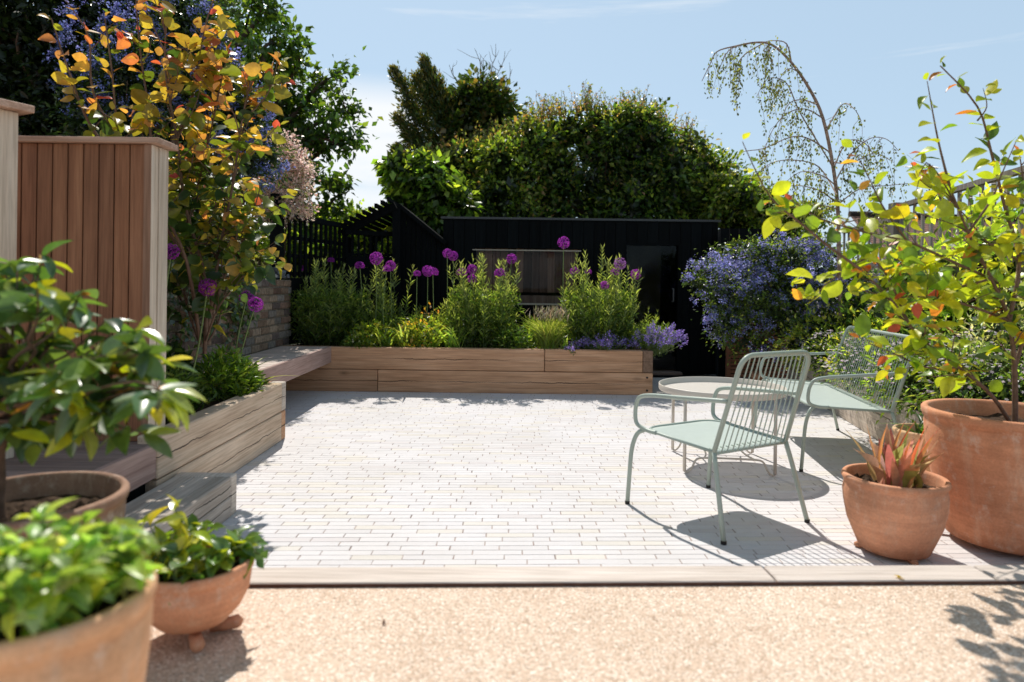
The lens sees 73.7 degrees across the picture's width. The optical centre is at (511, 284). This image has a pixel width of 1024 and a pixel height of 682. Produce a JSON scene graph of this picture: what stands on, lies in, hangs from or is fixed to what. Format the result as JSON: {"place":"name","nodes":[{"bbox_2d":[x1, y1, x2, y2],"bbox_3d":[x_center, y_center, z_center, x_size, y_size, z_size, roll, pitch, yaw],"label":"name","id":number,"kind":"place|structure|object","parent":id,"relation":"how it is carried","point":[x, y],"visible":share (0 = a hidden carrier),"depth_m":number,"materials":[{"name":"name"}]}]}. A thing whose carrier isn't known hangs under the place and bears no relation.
{"place":"outdoors","nodes":[
{"label":"outdoors","id":0,"kind":"place"},
{"bbox_2d":[6,0,1023,268],"label":"sky","id":1,"kind":"structure","parent":0,"point":[874,56],"materials":[{"name":"blue"}]},
{"bbox_2d":[514,305,583,348],"bbox_3d":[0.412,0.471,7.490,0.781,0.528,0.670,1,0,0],"label":"feathery grass","id":2,"kind":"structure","parent":0,"point":[551,336],"depth_m":7.45,"materials":[{"name":"green plant"}]},
{"bbox_2d":[145,584,1023,681],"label":"gravel path","id":3,"kind":"structure","parent":0,"point":[880,633],"depth_m":1.91,"materials":[{"name":"gravel"}]},
{"bbox_2d":[0,497,169,681],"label":"potted leafy plant","id":4,"kind":"object","parent":3,"relation":"on","point":[76,602],"visible":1,"depth_m":1.06,"materials":[{"name":"plant"}]},
{"bbox_2d":[0,240,207,541],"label":"potted shrub","id":5,"kind":"object","parent":3,"relation":"on","point":[67,403],"visible":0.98,"depth_m":1.66,"materials":[{"name":"green plant"}]},
{"bbox_2d":[138,494,268,652],"bbox_3d":[-0.853,0.775,1.885,0.414,0.386,0.360,1,0,0],"label":"potted leafy plant","id":6,"kind":"object","parent":3,"relation":"on","point":[203,584],"visible":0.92,"depth_m":1.80,"materials":[{"name":"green plant"}]},
{"bbox_2d":[249,565,1023,587],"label":"edging board","id":7,"kind":"object","parent":3,"relation":"on","point":[307,577],"visible":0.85,"depth_m":2.28,"materials":[{"name":"stone"}]},
{"bbox_2d":[209,377,1023,568],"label":"patio paving","id":8,"kind":"structure","parent":0,"point":[817,547],"depth_m":3.84,"materials":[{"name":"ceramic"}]},
{"bbox_2d":[6,441,155,503],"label":"bench","id":9,"kind":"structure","parent":8,"relation":"on","point":[135,467],"depth_m":2.96,"materials":[{"name":"brown wood"}]},
{"bbox_2d":[0,98,34,458],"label":"slatted screen","id":10,"kind":"object","parent":9,"relation":"on","point":[11,112],"visible":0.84,"depth_m":2.90,"materials":[{"name":"red wood"}]},
{"bbox_2d":[16,135,178,440],"bbox_3d":[-2.225,0.020,3.315,1.100,1.441,0.200,1,0,0],"label":"slatted screen","id":11,"kind":"object","parent":9,"relation":"on","point":[101,202],"visible":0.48,"depth_m":3.24,"materials":[{"name":"red wood"}]},
{"bbox_2d":[124,472,236,540],"bbox_3d":[-1.512,1.033,2.860,0.283,0.196,1.080,1,0,0],"label":"timber step","id":12,"kind":"object","parent":8,"relation":"on","point":[203,496],"visible":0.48,"depth_m":3.10,"materials":[{"name":"wood"}]},
{"bbox_2d":[137,381,285,492],"bbox_3d":[-2.087,0.915,4.110,0.850,0.418,1.820,1,0,0],"label":"raised planter","id":13,"kind":"object","parent":8,"relation":"on","point":[233,434],"visible":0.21,"depth_m":4.00,"materials":[{"name":"brown wood"}]},
{"bbox_2d":[38,0,300,353],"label":"orange leaved shrub","id":14,"kind":"object","parent":13,"relation":"on","point":[198,231],"visible":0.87,"depth_m":4.02,"materials":[{"name":"plant"}]},
{"bbox_2d":[167,243,179,284],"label":"allium","id":15,"kind":"object","parent":13,"relation":"on","point":[170,251],"visible":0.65,"depth_m":3.75,"materials":[{"name":"purple plant"}]},
{"bbox_2d":[166,337,197,372],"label":"leafy ground plant","id":16,"kind":"object","parent":13,"relation":"on","point":[177,348],"visible":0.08,"depth_m":4.41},
{"bbox_2d":[165,365,214,421],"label":"leafy ground plant","id":17,"kind":"object","parent":13,"relation":"on","point":[180,375],"visible":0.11,"depth_m":3.94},
{"bbox_2d":[191,278,216,374],"bbox_3d":[-1.852,0.362,4.050,0.191,0.801,0.110,1,0,0],"label":"allium","id":18,"kind":"object","parent":13,"relation":"on","point":[207,288],"visible":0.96,"depth_m":4.04,"materials":[{"name":"purple plant"}]},
{"bbox_2d":[185,344,264,405],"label":"leafy ground plant","id":19,"kind":"object","parent":13,"relation":"on","point":[220,365],"visible":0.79,"depth_m":4.45,"materials":[{"name":"plant"}]},
{"bbox_2d":[235,290,254,352],"bbox_3d":[-1.865,0.401,4.765,0.102,0.723,0.145,1,0,-44],"label":"allium","id":20,"kind":"object","parent":13,"relation":"on","point":[250,296],"visible":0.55,"depth_m":4.75,"materials":[{"name":"purple plant"}]},
{"bbox_2d":[234,297,262,383],"bbox_3d":[-1.801,0.423,4.651,0.206,0.681,0.105,1,0,0],"label":"allium","id":21,"kind":"object","parent":13,"relation":"on","point":[255,304],"visible":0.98,"depth_m":4.64,"materials":[{"name":"purple plant"}]},
{"bbox_2d":[242,359,269,386],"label":"leafy ground plant","id":22,"kind":"object","parent":13,"relation":"on","point":[261,371],"visible":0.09,"depth_m":4.87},
{"bbox_2d":[166,264,290,380],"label":"brick wall","id":23,"kind":"structure","parent":8,"relation":"on","point":[271,330],"depth_m":6.63,"materials":[{"name":"brick"}]},
{"bbox_2d":[166,256,259,358],"bbox_3d":[-2.370,0.168,5.264,0.170,0.870,2.175,1,0,0],"label":"ivy","id":24,"kind":"object","parent":23,"relation":"attached to","point":[234,317],"visible":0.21,"depth_m":5.72,"materials":[{"name":"green plant"}]},
{"bbox_2d":[209,346,330,381],"bbox_3d":[-2.169,0.886,6.110,0.525,0.474,2.174,1,0,0],"label":"wooden bench","id":25,"kind":"object","parent":8,"relation":"on","point":[296,361],"visible":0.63,"depth_m":6.23,"materials":[{"name":"brown wood"}]},
{"bbox_2d":[283,341,652,394],"bbox_3d":[-0.488,0.911,7.755,3.947,0.466,1.130,1,0,0],"label":"raised planter","id":26,"kind":"object","parent":8,"relation":"on","point":[524,370],"visible":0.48,"depth_m":7.20,"materials":[{"name":"brown wood"}]},
{"bbox_2d":[288,257,378,345],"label":"leafy perennial","id":27,"kind":"object","parent":26,"relation":"on","point":[324,318],"visible":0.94,"depth_m":7.57,"materials":[{"name":"plant"}]},
{"bbox_2d":[355,262,364,318],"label":"allium","id":28,"kind":"object","parent":26,"relation":"on","point":[358,265],"visible":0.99,"depth_m":7.69,"materials":[{"name":"purple plant"}]},
{"bbox_2d":[339,334,381,348],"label":"ground plant","id":29,"kind":"object","parent":26,"relation":"on","point":[351,343],"visible":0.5,"depth_m":7.31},
{"bbox_2d":[341,319,397,348],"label":"golden perennial","id":30,"kind":"object","parent":26,"relation":"on","point":[366,328],"visible":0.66,"depth_m":7.38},
{"bbox_2d":[370,252,382,336],"bbox_3d":[-1.517,0.172,7.600,0.152,1.078,0.155,1,0,0],"label":"allium","id":31,"kind":"object","parent":26,"relation":"on","point":[376,258],"visible":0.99,"depth_m":7.60,"materials":[{"name":"purple plant"}]},
{"bbox_2d":[370,322,402,346],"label":"strap leaved plant","id":32,"kind":"object","parent":26,"relation":"on","point":[378,337],"visible":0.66,"depth_m":7.37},
{"bbox_2d":[382,265,390,332],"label":"allium","id":33,"kind":"object","parent":26,"relation":"on","point":[386,269],"visible":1,"depth_m":7.54,"materials":[{"name":"purple plant"}]},
{"bbox_2d":[385,260,395,326],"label":"allium","id":34,"kind":"object","parent":26,"relation":"on","point":[392,266],"visible":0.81,"depth_m":7.79,"materials":[{"name":"purple plant"}]},
{"bbox_2d":[369,253,415,344],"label":"leafy perennial","id":35,"kind":"object","parent":26,"relation":"on","point":[380,306],"visible":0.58,"depth_m":7.88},
{"bbox_2d":[370,297,429,343],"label":"filler plant","id":36,"kind":"object","parent":26,"relation":"on","point":[395,317],"visible":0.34,"depth_m":7.76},
{"bbox_2d":[385,315,437,346],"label":"strap leaved plant","id":37,"kind":"object","parent":26,"relation":"on","point":[401,339],"visible":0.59,"depth_m":7.46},
{"bbox_2d":[413,270,420,344],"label":"allium","id":38,"kind":"object","parent":26,"relation":"on","point":[415,273],"visible":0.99,"depth_m":7.68,"materials":[{"name":"purple plant"}]},
{"bbox_2d":[387,313,448,347],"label":"golden perennial","id":39,"kind":"object","parent":26,"relation":"on","point":[415,323],"visible":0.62,"depth_m":7.48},
{"bbox_2d":[422,265,432,345],"bbox_3d":[-0.962,0.250,7.750,0.136,0.937,0.135,1,0,0],"label":"allium","id":40,"kind":"object","parent":26,"relation":"on","point":[425,270],"visible":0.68,"depth_m":7.73,"materials":[{"name":"purple plant"}]},
{"bbox_2d":[417,301,448,344],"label":"orange perennial","id":41,"kind":"object","parent":26,"relation":"on","point":[425,307],"visible":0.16,"depth_m":7.95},
{"bbox_2d":[427,267,438,331],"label":"allium","id":42,"kind":"object","parent":26,"relation":"on","point":[434,271],"visible":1,"depth_m":7.60,"materials":[{"name":"purple plant"}]},
{"bbox_2d":[413,321,453,346],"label":"strap leaved plant","id":43,"kind":"object","parent":26,"relation":"on","point":[438,335],"visible":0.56,"depth_m":7.41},
{"bbox_2d":[413,301,454,346],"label":"filler plant","id":44,"kind":"object","parent":26,"relation":"on","point":[440,317],"visible":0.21,"depth_m":7.82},
{"bbox_2d":[442,248,451,331],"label":"allium","id":45,"kind":"object","parent":26,"relation":"on","point":[447,253],"visible":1,"depth_m":7.60,"materials":[{"name":"purple plant"}]},
{"bbox_2d":[420,322,484,347],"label":"strap leaved plant","id":46,"kind":"object","parent":26,"relation":"on","point":[453,342],"visible":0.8,"depth_m":7.38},
{"bbox_2d":[449,251,457,347],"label":"allium","id":47,"kind":"object","parent":26,"relation":"on","point":[453,257],"visible":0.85,"depth_m":7.70,"materials":[{"name":"purple plant"}]},
{"bbox_2d":[467,264,476,347],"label":"allium","id":48,"kind":"object","parent":26,"relation":"on","point":[471,268],"visible":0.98,"depth_m":7.58,"materials":[{"name":"purple plant"}]},
{"bbox_2d":[443,253,524,347],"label":"leafy perennial","id":49,"kind":"object","parent":26,"relation":"on","point":[480,314],"visible":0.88,"depth_m":7.53,"materials":[{"name":"plant"}]},
{"bbox_2d":[494,268,505,344],"bbox_3d":[-0.138,0.274,7.501,0.132,0.910,0.132,1,0,0],"label":"allium","id":50,"kind":"object","parent":26,"relation":"on","point":[499,272],"visible":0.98,"depth_m":7.50,"materials":[{"name":"purple plant"}]},
{"bbox_2d":[506,254,516,324],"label":"allium","id":51,"kind":"object","parent":26,"relation":"on","point":[513,258],"visible":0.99,"depth_m":7.80,"materials":[{"name":"purple plant"}]},
{"bbox_2d":[488,323,536,348],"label":"ground plant","id":52,"kind":"object","parent":26,"relation":"on","point":[501,342],"visible":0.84,"depth_m":7.43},
{"bbox_2d":[503,321,535,348],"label":"strap leaved plant","id":53,"kind":"object","parent":26,"relation":"on","point":[518,339],"visible":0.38,"depth_m":7.46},
{"bbox_2d":[558,236,569,341],"bbox_3d":[0.568,0.100,7.600,0.142,1.275,0.141,1,0,0],"label":"allium","id":54,"kind":"object","parent":26,"relation":"on","point":[564,243],"visible":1,"depth_m":7.60,"materials":[{"name":"purple plant"}]},
{"bbox_2d":[559,335,572,348],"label":"strap leaved plant","id":55,"kind":"object","parent":26,"relation":"on","point":[565,343],"visible":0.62,"depth_m":7.42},
{"bbox_2d":[564,337,581,355],"bbox_3d":[0.643,0.678,7.254,0.183,0.226,0.425,1,0,14],"label":"catmint","id":56,"kind":"object","parent":26,"relation":"on","point":[572,347],"visible":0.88,"depth_m":7.25,"materials":[{"name":"purple plant"}]},
{"bbox_2d":[557,244,643,349],"bbox_3d":[0.977,0.157,7.685,0.973,1.254,0.916,1,0,0],"label":"leafy perennial","id":57,"kind":"object","parent":26,"relation":"on","point":[593,323],"visible":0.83,"depth_m":7.52,"materials":[{"name":"plant"}]},
{"bbox_2d":[578,330,634,349],"bbox_3d":[0.975,0.634,7.345,0.545,0.314,0.478,1,0,-31],"label":"catmint","id":58,"kind":"object","parent":26,"relation":"on","point":[603,344],"visible":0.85,"depth_m":7.29,"materials":[{"name":"purple plant"}]},
{"bbox_2d":[614,258,625,341],"bbox_3d":[1.188,0.222,7.550,0.138,1.046,0.139,1,0,0],"label":"allium","id":59,"kind":"object","parent":26,"relation":"on","point":[620,263],"visible":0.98,"depth_m":7.54,"materials":[{"name":"purple plant"}]},
{"bbox_2d":[631,269,640,349],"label":"allium","id":60,"kind":"object","parent":26,"relation":"on","point":[637,275],"visible":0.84,"depth_m":7.59,"materials":[{"name":"purple plant"}]},
{"bbox_2d":[618,309,675,349],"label":"filler plant","id":61,"kind":"object","parent":26,"relation":"on","point":[643,327],"visible":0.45,"depth_m":7.58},
{"bbox_2d":[625,320,687,357],"bbox_3d":[1.554,0.590,7.378,0.666,0.413,0.524,1,0,0],"label":"catmint","id":62,"kind":"object","parent":26,"relation":"on","point":[670,341],"visible":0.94,"depth_m":7.29,"materials":[{"name":"purple plant"}]},
{"bbox_2d":[441,216,720,374],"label":"garden shed","id":63,"kind":"structure","parent":8,"relation":"on","point":[659,252],"depth_m":8.98,"materials":[{"name":"wood"}]},
{"bbox_2d":[472,249,580,304],"bbox_3d":[0.190,-0.094,9.008,1.428,0.723,0.085,1,0,0],"label":"window","id":64,"kind":"structure","parent":63,"relation":"in","point":[474,250],"depth_m":8.97,"materials":[{"name":"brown wood"}]},
{"bbox_2d":[623,243,680,370],"bbox_3d":[1.839,0.299,9.011,0.753,1.688,0.099,1,0,0],"label":"door frame","id":65,"kind":"structure","parent":63,"relation":"in","point":[678,289],"depth_m":8.98,"materials":[{"name":"wood"}]},
{"bbox_2d":[625,350,810,544],"bbox_3d":[1.050,0.734,3.459,0.625,0.858,0.721,1,0,-31],"label":"garden chair","id":66,"kind":"object","parent":8,"relation":"on","point":[715,437],"visible":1,"depth_m":3.33,"materials":[{"name":"green metal"}]},
{"bbox_2d":[659,376,786,475],"bbox_3d":[1.364,0.910,4.460,0.800,0.509,0.800,1,0,6],"label":"side table","id":67,"kind":"object","parent":8,"relation":"on","point":[666,385],"visible":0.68,"depth_m":4.42,"materials":[{"name":"beige"}]},
{"bbox_2d":[725,329,791,377],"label":"slatted gate","id":68,"kind":"structure","parent":8,"relation":"on","point":[728,368],"depth_m":8.44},
{"bbox_2d":[750,372,766,381],"bbox_3d":[2.962,1.142,8.200,0.199,0.150,0.201,1,0,0],"label":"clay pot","id":69,"kind":"object","parent":8,"relation":"on","point":[756,376],"visible":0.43,"depth_m":8.13,"materials":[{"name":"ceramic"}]},
{"bbox_2d":[754,326,914,471],"bbox_3d":[2.256,0.750,4.906,0.721,0.858,1.395,1,0,8],"label":"garden chair","id":70,"kind":"object","parent":8,"relation":"on","point":[815,394],"visible":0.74,"depth_m":4.68,"materials":[{"name":"green metal"}]},
{"bbox_2d":[738,56,1023,555],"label":"potted shrub","id":71,"kind":"object","parent":8,"relation":"on","point":[978,463],"visible":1,"depth_m":2.93,"materials":[{"name":"plant"}]},
{"bbox_2d":[788,357,977,443],"bbox_3d":[3.616,0.995,5.631,1.500,0.400,5.196,1,0,10],"label":"raised planter","id":72,"kind":"object","parent":8,"relation":"on","point":[860,419],"visible":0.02,"depth_m":5.36,"materials":[{"name":"wood"}]},
{"bbox_2d":[678,223,883,370],"bbox_3d":[3.035,0.144,7.731,2.343,1.697,1.546,1,0,0],"label":"blue ceanothus","id":73,"kind":"object","parent":72,"relation":"on","point":[768,260],"visible":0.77,"depth_m":7.45,"materials":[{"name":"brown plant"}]},
{"bbox_2d":[702,36,909,329],"bbox_3d":[3.111,-0.904,7.290,2.199,3.471,0.775,1,0,0],"label":"weeping birch","id":74,"kind":"object","parent":72,"relation":"on","point":[766,56],"visible":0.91,"depth_m":7.29,"materials":[{"name":"green plant"}]},
{"bbox_2d":[771,300,853,375],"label":"golden shrub","id":75,"kind":"object","parent":72,"relation":"on","point":[793,338],"visible":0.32,"depth_m":7.26,"materials":[{"name":"plant"}]},
{"bbox_2d":[788,325,850,381],"bbox_3d":[3.083,0.692,6.480,0.697,0.631,0.883,1,0,-16],"label":"daisy mound","id":76,"kind":"object","parent":72,"relation":"on","point":[831,337],"visible":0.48,"depth_m":6.54,"materials":[{"name":"green plant"}]},
{"bbox_2d":[803,267,905,348],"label":"green filler shrub","id":77,"kind":"object","parent":72,"relation":"on","point":[857,306],"visible":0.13,"depth_m":7.19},
{"bbox_2d":[818,310,919,388],"bbox_3d":[3.064,0.639,5.871,0.871,0.849,0.822,1,0,0],"label":"euphorbia","id":78,"kind":"object","parent":72,"relation":"on","point":[872,312],"visible":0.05,"depth_m":5.93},
{"bbox_2d":[815,333,934,414],"bbox_3d":[2.819,0.671,5.264,0.848,0.681,1.066,1,0,0],"label":"daisy mound","id":79,"kind":"object","parent":72,"relation":"on","point":[840,359],"visible":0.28,"depth_m":5.30,"materials":[{"name":"green plant"}]},
{"bbox_2d":[854,231,942,336],"bbox_3d":[4.103,0.348,7.030,1.091,1.771,1.020,1,0,0],"label":"laurel shrub","id":80,"kind":"object","parent":72,"relation":"on","point":[898,266],"visible":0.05,"depth_m":6.97,"materials":[{"name":"green plant"}]},
{"bbox_2d":[841,274,988,384],"bbox_3d":[3.550,0.519,5.953,1.376,1.251,1.192,1,0,0],"label":"green filler shrub","id":81,"kind":"object","parent":72,"relation":"on","point":[879,315],"visible":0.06,"depth_m":5.94,"materials":[{"name":"green plant"}]},
{"bbox_2d":[851,322,1020,424],"bbox_3d":[2.741,0.640,4.426,0.934,0.812,0.975,1,0,0],"label":"daisy mound","id":82,"kind":"object","parent":72,"relation":"on","point":[910,380],"visible":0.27,"depth_m":4.44,"materials":[{"name":"green plant"}]},
{"bbox_2d":[883,295,1000,373],"bbox_3d":[3.517,0.411,5.540,1.019,0.855,1.428,1,0,43],"label":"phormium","id":83,"kind":"object","parent":72,"relation":"on","point":[934,332],"visible":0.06,"depth_m":5.39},
{"bbox_2d":[894,319,1023,419],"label":"daisy mound","id":84,"kind":"object","parent":72,"relation":"on","point":[1004,394],"visible":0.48,"depth_m":3.96,"materials":[{"name":"green plant"}]},
{"bbox_2d":[899,168,1023,389],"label":"evergreen shrub","id":85,"kind":"object","parent":72,"relation":"on","point":[942,314],"visible":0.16,"depth_m":5.56,"materials":[{"name":"green plant"}]},
{"bbox_2d":[929,281,1023,390],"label":"variegated shrub","id":86,"kind":"object","parent":72,"relation":"on","point":[996,329],"visible":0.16,"depth_m":4.59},
{"bbox_2d":[841,421,951,564],"bbox_3d":[1.670,0.879,2.988,0.421,0.586,0.435,1,0,0],"label":"potted leafy plant","id":87,"kind":"object","parent":8,"relation":"on","point":[896,499],"visible":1,"depth_m":2.86,"materials":[{"name":"orange plant"}]},
{"bbox_2d":[888,165,1023,381],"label":"trellis fence","id":88,"kind":"object","parent":8,"relation":"on","point":[892,230],"visible":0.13,"depth_m":6.41,"materials":[{"name":"wood"}]},
{"bbox_2d":[653,366,787,377],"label":"slate gravel","id":89,"kind":"structure","parent":0,"point":[689,375],"depth_m":9.05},
{"bbox_2d":[250,128,324,257],"bbox_3d":[-2.577,-0.295,7.796,0.984,2.931,1.268,1,0,0],"label":"blossom shrub","id":90,"kind":"object","parent":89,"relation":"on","point":[302,164],"visible":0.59,"depth_m":7.48,"materials":[{"name":"pink plant"}]},
{"bbox_2d":[270,193,346,345],"bbox_3d":[-2.383,0.070,8.041,0.154,2.100,1.436,1,0,16],"label":"trellis fence","id":91,"kind":"object","parent":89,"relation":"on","point":[278,229],"visible":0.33,"depth_m":7.86,"materials":[{"name":"wood"}]},
{"bbox_2d":[345,230,391,337],"bbox_3d":[-1.738,0.218,8.885,0.878,1.820,0.060,1,0,-23],"label":"trellis fence","id":92,"kind":"object","parent":89,"relation":"on","point":[363,257],"visible":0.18,"depth_m":8.80,"materials":[{"name":"wood"}]},
{"bbox_2d":[339,197,400,325],"bbox_3d":[-1.838,0.015,9.620,0.769,2.224,2.200,1,0,0],"label":"pergola","id":93,"kind":"object","parent":89,"relation":"on","point":[391,209],"visible":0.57,"depth_m":8.80,"materials":[{"name":"wood"}]},
{"bbox_2d":[397,203,447,333],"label":"garden store","id":94,"kind":"structure","parent":89,"relation":"on","point":[421,246],"depth_m":8.90,"materials":[{"name":"wood"}]},
{"bbox_2d":[715,228,781,377],"bbox_3d":[3.035,0.239,9.025,0.791,1.899,0.650,1,0,0],"label":"boarded fence","id":95,"kind":"object","parent":89,"relation":"on","point":[726,235],"visible":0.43,"depth_m":8.70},
{"bbox_2d":[842,219,887,316],"bbox_3d":[4.646,0.208,8.975,0.060,2.000,1.923,1,0,10],"label":"trellis fence","id":96,"kind":"object","parent":89,"relation":"on","point":[868,242],"visible":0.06,"depth_m":8.66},
{"bbox_2d":[892,423,930,471],"bbox_3d":[2.238,0.978,3.659,0.349,0.400,0.351,1,0,0],"label":"plant pot","id":97,"kind":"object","parent":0,"point":[915,436],"depth_m":3.62,"materials":[{"name":"ceramic"}]},
{"bbox_2d":[878,410,924,436],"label":"strap leaved plant","id":98,"kind":"object","parent":97,"relation":"on","point":[919,429],"visible":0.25,"depth_m":3.64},
{"bbox_2d":[816,211,1017,315],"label":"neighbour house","id":99,"kind":"structure","parent":0,"point":[854,215],"depth_m":19.92,"materials":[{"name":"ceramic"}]},
{"label":"ground","id":100,"kind":"structure","parent":0,"visible":0},
{"bbox_2d":[0,0,251,257],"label":"dark evergreen","id":101,"kind":"object","parent":100,"relation":"on","point":[24,27],"visible":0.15,"depth_m":6.81,"materials":[{"name":"green plant"}]},
{"bbox_2d":[37,0,296,254],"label":"blue flowering shrub","id":102,"kind":"object","parent":100,"relation":"on","point":[186,15],"visible":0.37,"depth_m":5.93,"materials":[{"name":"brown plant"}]},
{"bbox_2d":[185,204,391,331],"bbox_3d":[-3.894,-0.322,12.319,5.872,2.973,1.702,1,0,-12],"label":"garden hedge","id":103,"kind":"object","parent":100,"relation":"on","point":[249,215],"visible":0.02,"depth_m":12.03,"materials":[{"name":"green plant"}]},
{"bbox_2d":[206,0,383,255],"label":"ash tree","id":104,"kind":"object","parent":100,"relation":"on","point":[308,105],"visible":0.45,"depth_m":9.48,"materials":[{"name":"green plant"}]},
{"bbox_2d":[251,198,391,290],"bbox_3d":[-3.278,-0.183,12.287,3.109,2.730,1.871,1,0,0],"label":"background tree","id":105,"kind":"object","parent":100,"relation":"on","point":[267,242],"visible":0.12,"depth_m":11.97,"materials":[{"name":"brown plant"}]},
{"bbox_2d":[386,51,464,167],"bbox_3d":[-1.573,-1.600,12.985,1.764,5.573,1.142,1,0,0],"label":"yew tree","id":106,"kind":"object","parent":100,"relation":"on","point":[426,85],"visible":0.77,"depth_m":12.87,"materials":[{"name":"green plant"}]},
{"bbox_2d":[371,142,485,245],"bbox_3d":[-1.288,-0.539,10.779,1.762,3.488,1.829,1,0,0],"label":"ivy tree","id":107,"kind":"object","parent":100,"relation":"on","point":[421,184],"visible":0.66,"depth_m":10.33,"materials":[{"name":"green plant"}]},
{"bbox_2d":[426,45,527,149],"bbox_3d":[-0.694,-1.732,13.243,2.022,5.852,1.665,1,0,0],"label":"ivy clad conifer","id":108,"kind":"object","parent":100,"relation":"on","point":[482,101],"visible":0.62,"depth_m":12.83,"materials":[{"name":"green plant"}]},
{"bbox_2d":[393,91,584,259],"bbox_3d":[-0.454,-1.155,11.876,3.780,4.724,2.460,1,0,0],"label":"climber covered tree","id":109,"kind":"object","parent":100,"relation":"on","point":[493,164],"visible":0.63,"depth_m":11.52,"materials":[{"name":"green plant"}]},
{"bbox_2d":[528,79,742,219],"bbox_3d":[2.095,-1.203,11.873,3.829,4.911,2.247,1,0,0],"label":"climber covered tree","id":110,"kind":"object","parent":100,"relation":"on","point":[626,175],"visible":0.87,"depth_m":11.44,"materials":[{"name":"green plant"}]},
{"bbox_2d":[656,141,842,264],"bbox_3d":[3.909,-0.678,11.728,3.218,3.889,2.200,1,0,0],"label":"bushy tree","id":111,"kind":"object","parent":100,"relation":"on","point":[733,200],"visible":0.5,"depth_m":11.16,"materials":[{"name":"green plant"}]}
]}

